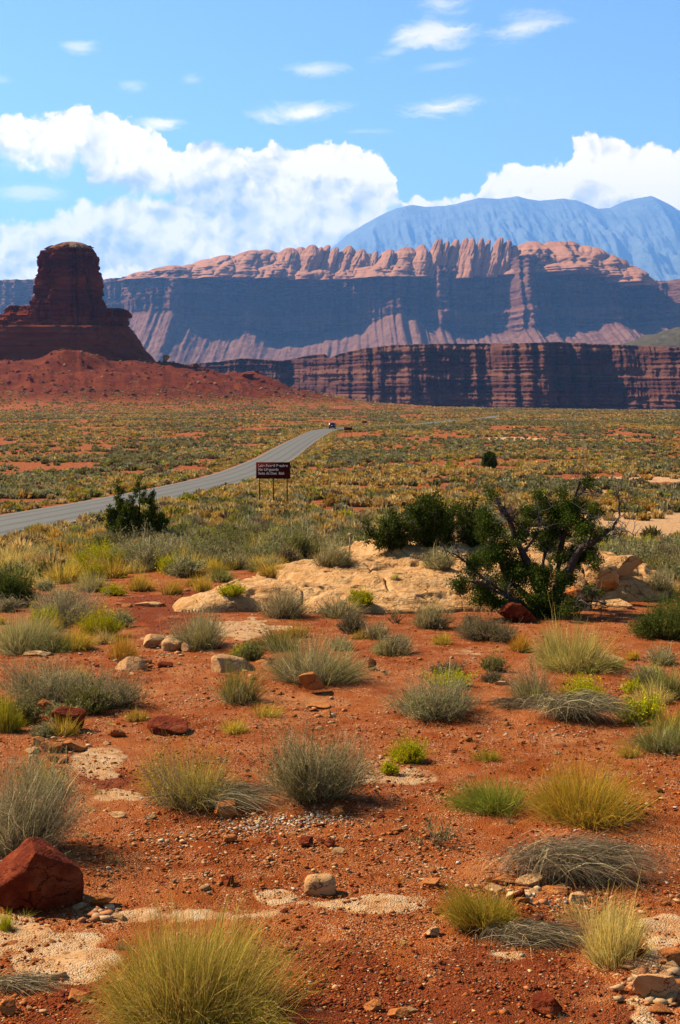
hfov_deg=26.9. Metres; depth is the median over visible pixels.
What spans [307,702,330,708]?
slab
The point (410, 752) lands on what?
yellow bush
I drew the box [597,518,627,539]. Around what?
desert shrub
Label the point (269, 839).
rock fragment
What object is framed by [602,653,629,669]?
grass clump
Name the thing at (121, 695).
sagebrush
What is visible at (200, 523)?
desert shrub
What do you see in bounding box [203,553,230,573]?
grass clump
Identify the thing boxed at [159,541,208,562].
grass clump
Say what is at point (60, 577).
grass clump
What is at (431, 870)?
stone
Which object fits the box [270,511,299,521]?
sagebrush
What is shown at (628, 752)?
grass clump
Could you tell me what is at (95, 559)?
sagebrush
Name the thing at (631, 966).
rock fragment
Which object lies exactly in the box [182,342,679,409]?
canyon wall
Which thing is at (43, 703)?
rock
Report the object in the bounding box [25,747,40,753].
rock fragment
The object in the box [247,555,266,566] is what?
grass clump
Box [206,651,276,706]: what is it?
desert shrub
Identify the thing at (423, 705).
sagebrush
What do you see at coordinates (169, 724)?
slab
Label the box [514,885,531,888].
rock fragment
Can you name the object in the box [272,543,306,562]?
desert shrub
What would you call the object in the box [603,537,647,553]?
sagebrush
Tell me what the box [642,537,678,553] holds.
sagebrush
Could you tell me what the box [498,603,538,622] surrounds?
boulder
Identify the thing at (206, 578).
grass clump
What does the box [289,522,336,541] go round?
sagebrush
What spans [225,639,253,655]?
grass clump
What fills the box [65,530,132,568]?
yellow bush
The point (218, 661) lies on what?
slab
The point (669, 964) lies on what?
rock fragment
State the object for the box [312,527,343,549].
sagebrush
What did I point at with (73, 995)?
rock
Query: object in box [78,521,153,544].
sagebrush
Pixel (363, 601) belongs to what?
yellow bush
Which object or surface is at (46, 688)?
sagebrush
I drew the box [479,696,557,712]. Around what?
dead brush
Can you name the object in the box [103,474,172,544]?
juniper tree
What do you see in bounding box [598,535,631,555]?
sagebrush
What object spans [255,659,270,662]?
rock fragment
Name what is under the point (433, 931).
stone
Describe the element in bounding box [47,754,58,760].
rock fragment
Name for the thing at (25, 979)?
dead brush
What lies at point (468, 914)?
grass clump
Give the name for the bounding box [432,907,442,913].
stone
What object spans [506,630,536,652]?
grass clump
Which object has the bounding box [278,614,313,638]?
grass clump
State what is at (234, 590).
yellow bush
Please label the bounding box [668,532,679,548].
sagebrush
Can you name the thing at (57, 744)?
rock
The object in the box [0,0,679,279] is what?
sky
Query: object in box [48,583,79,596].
grass clump
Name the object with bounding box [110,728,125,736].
rock
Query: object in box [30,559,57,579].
green bush
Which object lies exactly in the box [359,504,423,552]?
juniper tree
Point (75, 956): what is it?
slab
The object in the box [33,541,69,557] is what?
sagebrush
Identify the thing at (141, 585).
grass clump
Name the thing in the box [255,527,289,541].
sagebrush
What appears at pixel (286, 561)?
grass clump
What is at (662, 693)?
grass clump
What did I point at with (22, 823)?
sagebrush
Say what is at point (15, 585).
green bush
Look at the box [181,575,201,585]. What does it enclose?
grass clump
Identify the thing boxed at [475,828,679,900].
dead brush
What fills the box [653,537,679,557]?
desert shrub
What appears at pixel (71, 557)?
grass clump
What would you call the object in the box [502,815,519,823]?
dry weed
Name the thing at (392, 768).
yellow bush
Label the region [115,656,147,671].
rock
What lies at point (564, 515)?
juniper tree
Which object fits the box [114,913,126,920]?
rock fragment
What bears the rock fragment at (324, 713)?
on the ground
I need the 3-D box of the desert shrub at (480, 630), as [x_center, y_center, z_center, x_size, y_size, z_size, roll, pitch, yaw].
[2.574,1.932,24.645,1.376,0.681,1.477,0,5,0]
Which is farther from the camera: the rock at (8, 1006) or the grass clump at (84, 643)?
the grass clump at (84, 643)
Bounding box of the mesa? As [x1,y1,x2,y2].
[0,237,679,363]
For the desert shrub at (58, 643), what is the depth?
23.47 m
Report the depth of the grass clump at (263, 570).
32.09 m
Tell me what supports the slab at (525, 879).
on the ground
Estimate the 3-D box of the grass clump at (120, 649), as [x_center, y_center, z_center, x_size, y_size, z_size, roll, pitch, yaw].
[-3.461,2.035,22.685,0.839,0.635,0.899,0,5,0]
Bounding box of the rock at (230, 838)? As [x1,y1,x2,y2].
[223,834,236,842]
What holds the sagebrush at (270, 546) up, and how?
on the ground
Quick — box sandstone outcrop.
[172,518,670,613]
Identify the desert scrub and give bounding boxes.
[0,348,679,577]
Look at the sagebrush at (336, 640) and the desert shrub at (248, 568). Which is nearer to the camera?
the sagebrush at (336, 640)
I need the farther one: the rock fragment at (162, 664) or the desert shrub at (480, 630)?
the desert shrub at (480, 630)
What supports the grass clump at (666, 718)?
on the ground
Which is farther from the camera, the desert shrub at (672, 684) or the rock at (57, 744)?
the desert shrub at (672, 684)
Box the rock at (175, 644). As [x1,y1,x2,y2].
[161,638,181,651]
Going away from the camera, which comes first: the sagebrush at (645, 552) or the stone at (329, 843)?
the stone at (329, 843)
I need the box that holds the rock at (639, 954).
[633,948,646,956]
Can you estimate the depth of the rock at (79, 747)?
15.83 m
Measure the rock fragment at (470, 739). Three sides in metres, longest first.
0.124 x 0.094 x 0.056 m
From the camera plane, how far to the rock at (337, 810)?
13.20 m
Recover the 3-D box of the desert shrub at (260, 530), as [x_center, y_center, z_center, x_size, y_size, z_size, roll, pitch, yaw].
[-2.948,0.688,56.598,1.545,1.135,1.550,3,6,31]
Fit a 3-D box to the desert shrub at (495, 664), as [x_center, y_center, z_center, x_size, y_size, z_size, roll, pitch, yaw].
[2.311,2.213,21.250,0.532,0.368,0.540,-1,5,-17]
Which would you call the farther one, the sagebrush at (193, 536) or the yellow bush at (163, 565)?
the sagebrush at (193, 536)
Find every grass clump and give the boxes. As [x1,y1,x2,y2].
[0,539,50,563]
[0,544,13,557]
[0,546,19,567]
[0,597,75,655]
[0,687,29,732]
[0,906,16,930]
[1,550,31,572]
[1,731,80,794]
[11,565,39,582]
[17,527,84,548]
[26,557,51,569]
[30,569,58,588]
[36,530,65,548]
[38,610,65,630]
[39,550,84,584]
[46,706,82,735]
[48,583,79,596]
[55,861,374,1023]
[57,551,81,567]
[58,624,101,652]
[59,544,83,562]
[64,659,90,681]
[67,547,107,577]
[70,561,113,591]
[84,544,137,578]
[85,623,118,644]
[102,624,145,659]
[121,554,153,573]
[122,706,151,721]
[126,569,163,591]
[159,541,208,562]
[159,576,186,594]
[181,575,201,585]
[185,552,211,572]
[187,568,216,591]
[194,564,208,577]
[201,570,219,581]
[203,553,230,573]
[218,715,250,734]
[221,560,237,569]
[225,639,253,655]
[240,700,288,718]
[243,531,273,547]
[246,556,286,577]
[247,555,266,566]
[264,549,284,564]
[266,549,291,563]
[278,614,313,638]
[348,630,366,639]
[389,571,399,579]
[421,763,541,817]
[429,862,528,933]
[430,632,455,644]
[464,740,503,762]
[489,726,679,834]
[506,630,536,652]
[521,592,630,673]
[550,873,654,931]
[573,867,664,970]
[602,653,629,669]
[614,742,646,757]
[621,668,677,705]
[623,648,640,660]
[640,700,679,732]
[662,567,679,595]
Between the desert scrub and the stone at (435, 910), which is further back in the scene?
the desert scrub
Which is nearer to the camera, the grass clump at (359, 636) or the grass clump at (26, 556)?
the grass clump at (359, 636)
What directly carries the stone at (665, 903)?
on the ground
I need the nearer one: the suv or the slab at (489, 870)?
the slab at (489, 870)
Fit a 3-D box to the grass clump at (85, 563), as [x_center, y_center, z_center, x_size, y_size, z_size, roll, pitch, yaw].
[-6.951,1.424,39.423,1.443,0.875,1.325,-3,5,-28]
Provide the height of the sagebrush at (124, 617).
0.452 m
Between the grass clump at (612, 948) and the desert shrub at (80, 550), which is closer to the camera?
the grass clump at (612, 948)
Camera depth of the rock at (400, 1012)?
8.37 m
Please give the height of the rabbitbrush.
0.853 m
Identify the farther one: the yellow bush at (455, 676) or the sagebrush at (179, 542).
the sagebrush at (179, 542)
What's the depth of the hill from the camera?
2638.28 m
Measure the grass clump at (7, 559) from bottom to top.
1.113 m
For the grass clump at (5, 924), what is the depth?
10.11 m
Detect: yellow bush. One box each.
[29,598,68,624]
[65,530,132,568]
[71,597,132,637]
[78,560,110,580]
[98,581,127,595]
[153,548,177,574]
[216,578,247,596]
[346,582,376,606]
[379,754,401,774]
[382,725,431,764]
[420,661,482,688]
[553,662,611,702]
[611,686,667,724]
[617,675,644,693]
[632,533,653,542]
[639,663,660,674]
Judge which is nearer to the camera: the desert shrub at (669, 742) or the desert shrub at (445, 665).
the desert shrub at (669, 742)
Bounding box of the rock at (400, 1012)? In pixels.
[388,1007,408,1018]
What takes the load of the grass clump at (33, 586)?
on the ground
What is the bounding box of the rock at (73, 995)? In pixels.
[68,988,89,1002]
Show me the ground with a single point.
(358, 693)
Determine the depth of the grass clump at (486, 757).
15.44 m
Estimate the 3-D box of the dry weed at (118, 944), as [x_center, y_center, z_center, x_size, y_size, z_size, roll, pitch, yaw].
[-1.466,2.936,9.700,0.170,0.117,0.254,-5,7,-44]
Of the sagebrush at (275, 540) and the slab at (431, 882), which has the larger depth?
the sagebrush at (275, 540)
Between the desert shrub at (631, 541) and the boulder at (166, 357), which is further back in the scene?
the boulder at (166, 357)
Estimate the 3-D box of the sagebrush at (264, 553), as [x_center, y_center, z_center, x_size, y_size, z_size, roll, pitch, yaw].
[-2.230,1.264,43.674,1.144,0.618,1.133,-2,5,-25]
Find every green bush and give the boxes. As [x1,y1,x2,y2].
[0,559,45,605]
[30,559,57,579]
[615,582,679,639]
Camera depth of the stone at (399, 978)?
9.05 m
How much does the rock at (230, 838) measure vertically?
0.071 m
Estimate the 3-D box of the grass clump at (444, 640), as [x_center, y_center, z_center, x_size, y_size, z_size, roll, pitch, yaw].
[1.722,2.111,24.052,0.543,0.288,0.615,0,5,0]
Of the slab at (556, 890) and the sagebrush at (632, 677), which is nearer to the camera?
the slab at (556, 890)
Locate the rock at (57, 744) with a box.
[40,741,61,752]
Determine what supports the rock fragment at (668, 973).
on the ground
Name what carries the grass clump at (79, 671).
on the ground
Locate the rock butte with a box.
[0,241,154,360]
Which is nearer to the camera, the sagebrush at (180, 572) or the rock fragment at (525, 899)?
the rock fragment at (525, 899)
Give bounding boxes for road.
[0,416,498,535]
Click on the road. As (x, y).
(291, 449)
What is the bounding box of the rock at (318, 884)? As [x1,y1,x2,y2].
[304,873,335,896]
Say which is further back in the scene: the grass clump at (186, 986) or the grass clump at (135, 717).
the grass clump at (135, 717)
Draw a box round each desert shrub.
[0,689,49,724]
[5,552,43,577]
[24,623,79,653]
[49,612,72,627]
[58,671,113,715]
[72,538,97,562]
[86,527,120,544]
[102,535,135,549]
[187,528,230,547]
[189,512,206,526]
[202,523,238,546]
[203,536,243,559]
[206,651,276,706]
[207,517,249,536]
[207,565,240,582]
[224,523,264,545]
[231,636,268,660]
[233,531,264,559]
[241,637,264,646]
[245,529,270,543]
[246,559,268,571]
[251,517,272,533]
[252,617,309,651]
[253,520,281,528]
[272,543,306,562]
[277,521,324,559]
[325,527,367,547]
[326,520,375,544]
[333,609,369,633]
[429,658,466,674]
[448,604,526,641]
[460,610,481,625]
[474,648,511,670]
[479,668,506,682]
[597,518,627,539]
[605,702,679,757]
[609,532,646,549]
[628,654,679,698]
[629,550,662,565]
[643,547,679,571]
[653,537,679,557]
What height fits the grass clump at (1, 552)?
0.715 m
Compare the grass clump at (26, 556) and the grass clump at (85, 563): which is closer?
the grass clump at (85, 563)
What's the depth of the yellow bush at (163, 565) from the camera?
38.74 m
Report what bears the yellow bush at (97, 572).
on the ground
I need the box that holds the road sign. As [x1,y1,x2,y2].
[256,462,289,500]
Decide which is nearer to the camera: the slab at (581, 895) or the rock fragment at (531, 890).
the slab at (581, 895)
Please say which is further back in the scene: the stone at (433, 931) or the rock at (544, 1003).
the stone at (433, 931)
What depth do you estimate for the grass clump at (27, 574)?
39.77 m
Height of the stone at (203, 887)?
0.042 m
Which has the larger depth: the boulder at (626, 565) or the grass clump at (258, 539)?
the grass clump at (258, 539)
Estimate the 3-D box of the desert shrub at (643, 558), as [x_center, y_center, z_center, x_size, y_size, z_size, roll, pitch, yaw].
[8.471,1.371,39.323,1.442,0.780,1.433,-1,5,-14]
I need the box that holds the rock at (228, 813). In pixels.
[214,800,235,818]
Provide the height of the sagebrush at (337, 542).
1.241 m
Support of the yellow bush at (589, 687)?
on the ground
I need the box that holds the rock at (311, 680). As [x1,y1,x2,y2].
[298,672,323,689]
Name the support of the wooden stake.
on the sandstone outcrop
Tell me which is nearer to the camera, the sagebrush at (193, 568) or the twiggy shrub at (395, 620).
the twiggy shrub at (395, 620)
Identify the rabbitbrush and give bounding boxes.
[121,721,258,813]
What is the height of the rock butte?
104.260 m
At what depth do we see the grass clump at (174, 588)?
32.85 m
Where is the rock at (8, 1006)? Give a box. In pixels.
[0,999,15,1015]
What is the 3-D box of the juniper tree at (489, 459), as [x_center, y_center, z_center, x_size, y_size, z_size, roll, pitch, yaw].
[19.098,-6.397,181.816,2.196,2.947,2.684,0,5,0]
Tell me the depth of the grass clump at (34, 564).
43.57 m
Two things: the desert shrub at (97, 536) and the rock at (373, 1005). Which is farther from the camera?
the desert shrub at (97, 536)
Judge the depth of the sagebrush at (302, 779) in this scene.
13.54 m
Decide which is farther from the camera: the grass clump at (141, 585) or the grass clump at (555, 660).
the grass clump at (141, 585)
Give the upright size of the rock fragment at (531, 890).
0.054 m
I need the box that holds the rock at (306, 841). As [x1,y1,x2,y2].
[299,836,312,846]
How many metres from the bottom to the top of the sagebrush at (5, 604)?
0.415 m
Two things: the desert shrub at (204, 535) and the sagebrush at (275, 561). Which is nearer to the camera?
the sagebrush at (275, 561)
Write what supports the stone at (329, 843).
on the ground
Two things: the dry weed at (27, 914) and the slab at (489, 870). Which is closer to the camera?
the dry weed at (27, 914)
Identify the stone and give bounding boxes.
[108,811,125,818]
[144,814,154,819]
[199,885,209,890]
[221,874,234,886]
[288,946,297,950]
[324,840,334,847]
[395,975,403,981]
[424,926,439,935]
[428,867,436,872]
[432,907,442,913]
[494,681,507,684]
[661,900,670,905]
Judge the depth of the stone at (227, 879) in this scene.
11.19 m
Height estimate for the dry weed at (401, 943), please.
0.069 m
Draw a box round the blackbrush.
[273,529,315,544]
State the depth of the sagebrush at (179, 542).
46.26 m
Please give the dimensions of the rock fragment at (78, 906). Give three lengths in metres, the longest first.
0.114 x 0.088 x 0.032 m
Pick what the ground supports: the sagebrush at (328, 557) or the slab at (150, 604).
the slab at (150, 604)
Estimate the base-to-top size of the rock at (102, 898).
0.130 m
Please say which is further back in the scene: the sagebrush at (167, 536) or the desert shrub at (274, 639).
the sagebrush at (167, 536)
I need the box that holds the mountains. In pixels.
[330,196,679,280]
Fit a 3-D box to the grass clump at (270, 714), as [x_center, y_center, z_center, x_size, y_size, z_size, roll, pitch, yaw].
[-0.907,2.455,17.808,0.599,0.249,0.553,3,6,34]
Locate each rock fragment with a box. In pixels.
[5,940,17,945]
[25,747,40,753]
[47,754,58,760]
[50,972,67,979]
[57,757,68,763]
[72,902,86,910]
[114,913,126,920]
[143,659,151,663]
[157,661,172,667]
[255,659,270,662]
[266,837,275,842]
[321,710,330,717]
[332,847,344,854]
[391,827,401,830]
[408,1008,417,1012]
[464,737,472,741]
[485,884,502,892]
[502,721,508,726]
[506,889,525,899]
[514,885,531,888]
[515,897,529,902]
[529,888,538,892]
[531,913,541,920]
[554,883,567,886]
[621,963,637,969]
[627,988,635,995]
[646,1002,672,1013]
[658,957,678,969]
[659,971,673,975]
[664,991,676,1004]
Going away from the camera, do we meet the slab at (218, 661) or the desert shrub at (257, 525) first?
the slab at (218, 661)
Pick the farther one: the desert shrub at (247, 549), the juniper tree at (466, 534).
the desert shrub at (247, 549)
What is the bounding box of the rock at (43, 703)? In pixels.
[36,698,55,712]
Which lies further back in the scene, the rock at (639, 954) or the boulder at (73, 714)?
the boulder at (73, 714)
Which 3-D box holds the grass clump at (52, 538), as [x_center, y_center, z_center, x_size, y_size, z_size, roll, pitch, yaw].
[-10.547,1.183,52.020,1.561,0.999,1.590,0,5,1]
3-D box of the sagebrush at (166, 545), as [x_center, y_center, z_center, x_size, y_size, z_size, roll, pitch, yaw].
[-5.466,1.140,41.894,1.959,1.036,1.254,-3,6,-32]
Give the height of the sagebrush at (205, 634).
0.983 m
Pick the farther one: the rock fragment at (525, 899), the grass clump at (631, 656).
the grass clump at (631, 656)
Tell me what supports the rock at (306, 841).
on the ground
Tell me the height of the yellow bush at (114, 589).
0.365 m
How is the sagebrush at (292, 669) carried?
on the ground
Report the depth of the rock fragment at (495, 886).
11.02 m
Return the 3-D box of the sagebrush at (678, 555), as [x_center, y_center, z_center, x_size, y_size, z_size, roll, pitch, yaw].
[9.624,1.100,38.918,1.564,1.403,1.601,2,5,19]
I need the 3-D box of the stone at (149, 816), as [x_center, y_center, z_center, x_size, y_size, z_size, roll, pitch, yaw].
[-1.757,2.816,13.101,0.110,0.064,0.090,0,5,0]
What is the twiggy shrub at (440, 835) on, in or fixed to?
on the ground
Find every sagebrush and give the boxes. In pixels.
[0,593,27,611]
[0,645,99,705]
[0,726,116,858]
[19,571,111,623]
[26,720,57,736]
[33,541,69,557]
[34,578,58,590]
[40,698,84,724]
[63,642,163,710]
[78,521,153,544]
[88,552,111,566]
[94,605,138,626]
[97,518,178,569]
[120,534,187,554]
[155,531,176,543]
[157,592,235,650]
[160,548,211,577]
[163,535,184,554]
[167,533,189,545]
[168,556,206,577]
[170,538,223,560]
[178,532,201,546]
[181,519,212,537]
[198,546,227,563]
[215,540,251,569]
[218,692,393,808]
[233,535,262,558]
[245,573,317,618]
[250,536,286,557]
[250,613,380,689]
[252,545,277,558]
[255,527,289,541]
[255,532,284,546]
[259,517,294,531]
[260,556,282,565]
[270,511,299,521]
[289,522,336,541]
[306,537,358,567]
[310,591,372,618]
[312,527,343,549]
[314,531,356,557]
[319,631,353,650]
[354,615,390,640]
[368,621,422,657]
[374,649,490,722]
[402,597,458,628]
[417,540,459,570]
[502,656,560,698]
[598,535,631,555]
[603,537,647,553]
[616,538,668,562]
[623,657,665,683]
[638,640,679,665]
[641,561,679,591]
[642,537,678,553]
[657,562,679,580]
[663,540,679,566]
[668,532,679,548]
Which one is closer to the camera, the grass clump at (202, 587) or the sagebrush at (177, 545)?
the grass clump at (202, 587)
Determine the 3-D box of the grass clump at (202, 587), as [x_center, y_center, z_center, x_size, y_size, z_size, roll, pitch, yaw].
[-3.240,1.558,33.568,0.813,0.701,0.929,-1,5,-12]
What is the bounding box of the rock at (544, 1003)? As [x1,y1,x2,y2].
[531,991,562,1017]
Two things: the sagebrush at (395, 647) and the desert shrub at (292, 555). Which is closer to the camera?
the sagebrush at (395, 647)
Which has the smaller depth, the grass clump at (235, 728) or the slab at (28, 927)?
the slab at (28, 927)
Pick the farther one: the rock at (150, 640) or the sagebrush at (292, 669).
the rock at (150, 640)
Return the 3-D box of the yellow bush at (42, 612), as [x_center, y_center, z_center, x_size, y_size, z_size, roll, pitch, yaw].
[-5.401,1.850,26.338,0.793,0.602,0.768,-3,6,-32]
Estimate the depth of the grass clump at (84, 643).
23.66 m
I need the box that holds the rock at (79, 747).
[62,739,84,751]
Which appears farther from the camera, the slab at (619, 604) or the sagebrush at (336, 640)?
the slab at (619, 604)
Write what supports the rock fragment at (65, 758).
on the ground
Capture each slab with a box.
[20,923,51,932]
[23,650,52,656]
[41,949,88,963]
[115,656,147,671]
[134,602,159,606]
[147,715,187,735]
[211,654,253,672]
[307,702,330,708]
[419,877,440,887]
[480,866,491,872]
[491,874,514,883]
[515,873,541,886]
[542,885,566,894]
[569,891,586,903]
[589,599,632,608]
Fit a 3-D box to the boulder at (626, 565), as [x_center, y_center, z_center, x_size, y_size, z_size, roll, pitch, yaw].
[6.284,1.248,31.576,0.858,0.633,0.640,0,5,0]
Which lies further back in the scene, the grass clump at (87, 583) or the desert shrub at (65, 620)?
the grass clump at (87, 583)
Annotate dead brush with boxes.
[0,968,81,1000]
[124,776,346,820]
[459,912,598,960]
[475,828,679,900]
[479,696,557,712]
[511,688,650,727]
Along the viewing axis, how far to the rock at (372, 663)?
21.18 m
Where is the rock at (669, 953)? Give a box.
[657,947,679,965]
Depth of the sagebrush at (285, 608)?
27.53 m
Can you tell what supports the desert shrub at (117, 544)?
on the ground
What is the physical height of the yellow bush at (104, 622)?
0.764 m
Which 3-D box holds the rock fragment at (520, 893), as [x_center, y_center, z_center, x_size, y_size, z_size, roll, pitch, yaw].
[1.313,2.878,10.636,0.153,0.079,0.116,-14,-4,-8]
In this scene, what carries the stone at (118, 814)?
on the ground
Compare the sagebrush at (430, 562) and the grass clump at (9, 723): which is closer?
the grass clump at (9, 723)
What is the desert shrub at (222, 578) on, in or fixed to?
on the ground
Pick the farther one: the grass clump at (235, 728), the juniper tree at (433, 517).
the juniper tree at (433, 517)
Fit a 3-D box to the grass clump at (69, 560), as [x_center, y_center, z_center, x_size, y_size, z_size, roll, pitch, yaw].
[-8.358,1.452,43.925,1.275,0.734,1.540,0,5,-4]
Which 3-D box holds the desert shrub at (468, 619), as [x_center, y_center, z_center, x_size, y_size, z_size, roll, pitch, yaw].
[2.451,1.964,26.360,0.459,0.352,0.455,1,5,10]
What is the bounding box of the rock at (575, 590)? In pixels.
[566,585,590,603]
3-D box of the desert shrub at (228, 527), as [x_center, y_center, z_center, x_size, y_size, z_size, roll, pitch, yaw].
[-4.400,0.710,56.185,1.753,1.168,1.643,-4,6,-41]
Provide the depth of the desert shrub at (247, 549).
45.44 m
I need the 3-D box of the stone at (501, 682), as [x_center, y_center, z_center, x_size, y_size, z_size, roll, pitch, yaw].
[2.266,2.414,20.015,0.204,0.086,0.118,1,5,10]
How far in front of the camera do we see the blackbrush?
50.38 m
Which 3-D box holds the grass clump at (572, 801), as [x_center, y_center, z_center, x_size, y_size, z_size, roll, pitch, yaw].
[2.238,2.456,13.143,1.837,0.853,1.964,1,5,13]
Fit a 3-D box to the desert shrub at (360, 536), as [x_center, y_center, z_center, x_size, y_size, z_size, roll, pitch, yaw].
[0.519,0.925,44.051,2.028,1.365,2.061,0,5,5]
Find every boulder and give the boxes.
[0,837,83,912]
[51,706,86,729]
[163,355,169,360]
[241,373,254,376]
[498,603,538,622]
[585,562,618,591]
[605,555,642,580]
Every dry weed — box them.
[17,909,41,916]
[105,856,121,862]
[113,936,135,950]
[387,937,408,948]
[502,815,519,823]
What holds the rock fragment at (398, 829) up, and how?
on the ground
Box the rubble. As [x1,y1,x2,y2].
[0,348,333,397]
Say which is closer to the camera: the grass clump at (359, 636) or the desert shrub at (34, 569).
the grass clump at (359, 636)
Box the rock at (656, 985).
[633,974,679,997]
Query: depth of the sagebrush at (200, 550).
41.54 m
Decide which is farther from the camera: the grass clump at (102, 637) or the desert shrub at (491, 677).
the grass clump at (102, 637)
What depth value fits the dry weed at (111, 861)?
11.78 m
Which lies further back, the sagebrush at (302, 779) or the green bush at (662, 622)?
the green bush at (662, 622)
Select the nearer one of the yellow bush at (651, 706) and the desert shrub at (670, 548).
the yellow bush at (651, 706)
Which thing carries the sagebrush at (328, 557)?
on the sandstone outcrop
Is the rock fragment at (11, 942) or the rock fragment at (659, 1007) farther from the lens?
the rock fragment at (11, 942)
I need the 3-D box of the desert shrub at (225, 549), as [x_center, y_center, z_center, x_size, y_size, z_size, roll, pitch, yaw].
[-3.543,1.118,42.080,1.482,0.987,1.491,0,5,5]
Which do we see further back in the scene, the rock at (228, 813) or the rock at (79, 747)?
the rock at (79, 747)
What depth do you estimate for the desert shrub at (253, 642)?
23.48 m
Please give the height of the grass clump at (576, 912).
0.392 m
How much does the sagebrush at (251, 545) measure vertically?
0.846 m
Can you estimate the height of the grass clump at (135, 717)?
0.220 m
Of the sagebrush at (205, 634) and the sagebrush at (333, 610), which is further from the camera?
the sagebrush at (333, 610)
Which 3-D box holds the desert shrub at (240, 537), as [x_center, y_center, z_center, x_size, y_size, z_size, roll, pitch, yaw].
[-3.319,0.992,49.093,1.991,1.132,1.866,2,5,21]
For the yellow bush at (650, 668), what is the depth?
21.10 m
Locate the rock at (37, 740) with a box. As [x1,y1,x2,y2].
[31,736,44,745]
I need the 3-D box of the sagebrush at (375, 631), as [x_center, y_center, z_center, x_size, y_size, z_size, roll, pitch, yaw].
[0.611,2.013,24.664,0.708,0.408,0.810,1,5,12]
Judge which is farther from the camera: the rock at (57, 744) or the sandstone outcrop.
the sandstone outcrop
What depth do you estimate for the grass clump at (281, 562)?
41.13 m
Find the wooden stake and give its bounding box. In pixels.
[348,533,352,552]
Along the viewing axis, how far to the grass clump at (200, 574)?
37.58 m
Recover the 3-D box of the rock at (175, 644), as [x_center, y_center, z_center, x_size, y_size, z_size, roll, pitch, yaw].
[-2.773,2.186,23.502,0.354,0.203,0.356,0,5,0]
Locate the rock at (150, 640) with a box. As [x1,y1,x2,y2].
[143,634,164,647]
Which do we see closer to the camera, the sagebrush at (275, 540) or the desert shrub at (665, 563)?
the desert shrub at (665, 563)
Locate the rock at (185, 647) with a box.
[181,643,190,651]
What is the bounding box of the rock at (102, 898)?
[90,892,115,905]
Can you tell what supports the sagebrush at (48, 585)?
on the ground
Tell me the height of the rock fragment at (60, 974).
0.057 m
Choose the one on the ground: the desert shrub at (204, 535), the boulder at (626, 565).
the desert shrub at (204, 535)
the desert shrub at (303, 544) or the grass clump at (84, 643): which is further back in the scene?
the desert shrub at (303, 544)
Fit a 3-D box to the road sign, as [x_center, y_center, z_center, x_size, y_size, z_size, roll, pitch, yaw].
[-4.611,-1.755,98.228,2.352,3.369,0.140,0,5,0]
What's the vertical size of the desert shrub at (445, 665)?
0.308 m
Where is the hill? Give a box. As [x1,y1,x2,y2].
[620,327,679,346]
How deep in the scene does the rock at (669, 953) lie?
9.23 m
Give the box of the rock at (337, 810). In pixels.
[330,805,344,816]
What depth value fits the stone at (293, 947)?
9.65 m
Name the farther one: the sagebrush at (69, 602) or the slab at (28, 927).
the sagebrush at (69, 602)
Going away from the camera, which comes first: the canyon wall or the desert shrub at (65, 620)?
the desert shrub at (65, 620)
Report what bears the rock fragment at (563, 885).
on the ground
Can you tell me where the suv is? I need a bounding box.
[329,423,335,428]
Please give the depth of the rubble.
1008.87 m
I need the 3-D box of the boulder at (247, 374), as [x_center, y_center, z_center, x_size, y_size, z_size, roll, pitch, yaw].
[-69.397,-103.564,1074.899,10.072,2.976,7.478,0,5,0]
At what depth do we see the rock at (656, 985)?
8.74 m
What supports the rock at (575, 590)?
on the ground
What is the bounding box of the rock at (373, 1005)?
[363,999,380,1011]
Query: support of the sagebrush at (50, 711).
on the ground
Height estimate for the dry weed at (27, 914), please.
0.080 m
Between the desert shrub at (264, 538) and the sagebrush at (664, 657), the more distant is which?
the desert shrub at (264, 538)
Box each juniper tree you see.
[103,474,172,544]
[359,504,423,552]
[398,487,463,546]
[435,466,640,620]
[453,494,490,547]
[481,451,497,467]
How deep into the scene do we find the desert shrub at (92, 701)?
17.88 m
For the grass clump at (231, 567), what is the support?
on the ground
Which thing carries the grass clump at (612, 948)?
on the ground
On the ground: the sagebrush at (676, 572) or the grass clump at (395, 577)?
the sagebrush at (676, 572)
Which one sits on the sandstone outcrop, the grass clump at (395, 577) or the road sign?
the grass clump at (395, 577)
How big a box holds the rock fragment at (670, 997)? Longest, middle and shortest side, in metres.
0.151 x 0.093 x 0.062 m
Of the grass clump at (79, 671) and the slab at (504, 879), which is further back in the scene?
the grass clump at (79, 671)
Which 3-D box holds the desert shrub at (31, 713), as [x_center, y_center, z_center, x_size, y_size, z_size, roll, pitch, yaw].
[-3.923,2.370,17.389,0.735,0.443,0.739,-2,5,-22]
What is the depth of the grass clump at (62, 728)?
16.57 m
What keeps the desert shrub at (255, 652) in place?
on the ground
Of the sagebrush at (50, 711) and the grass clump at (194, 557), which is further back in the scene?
the grass clump at (194, 557)
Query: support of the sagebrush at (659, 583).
on the sandstone outcrop
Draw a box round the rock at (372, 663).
[368,657,376,670]
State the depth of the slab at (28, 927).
10.14 m
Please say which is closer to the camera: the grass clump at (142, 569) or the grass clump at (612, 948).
the grass clump at (612, 948)
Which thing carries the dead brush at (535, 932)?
on the ground
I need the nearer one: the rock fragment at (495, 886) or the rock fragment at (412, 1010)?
the rock fragment at (412, 1010)
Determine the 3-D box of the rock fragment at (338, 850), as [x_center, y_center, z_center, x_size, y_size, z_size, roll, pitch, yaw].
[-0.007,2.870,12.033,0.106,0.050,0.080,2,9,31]
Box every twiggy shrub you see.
[386,604,406,622]
[401,802,468,850]
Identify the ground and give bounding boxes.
[0,349,679,1023]

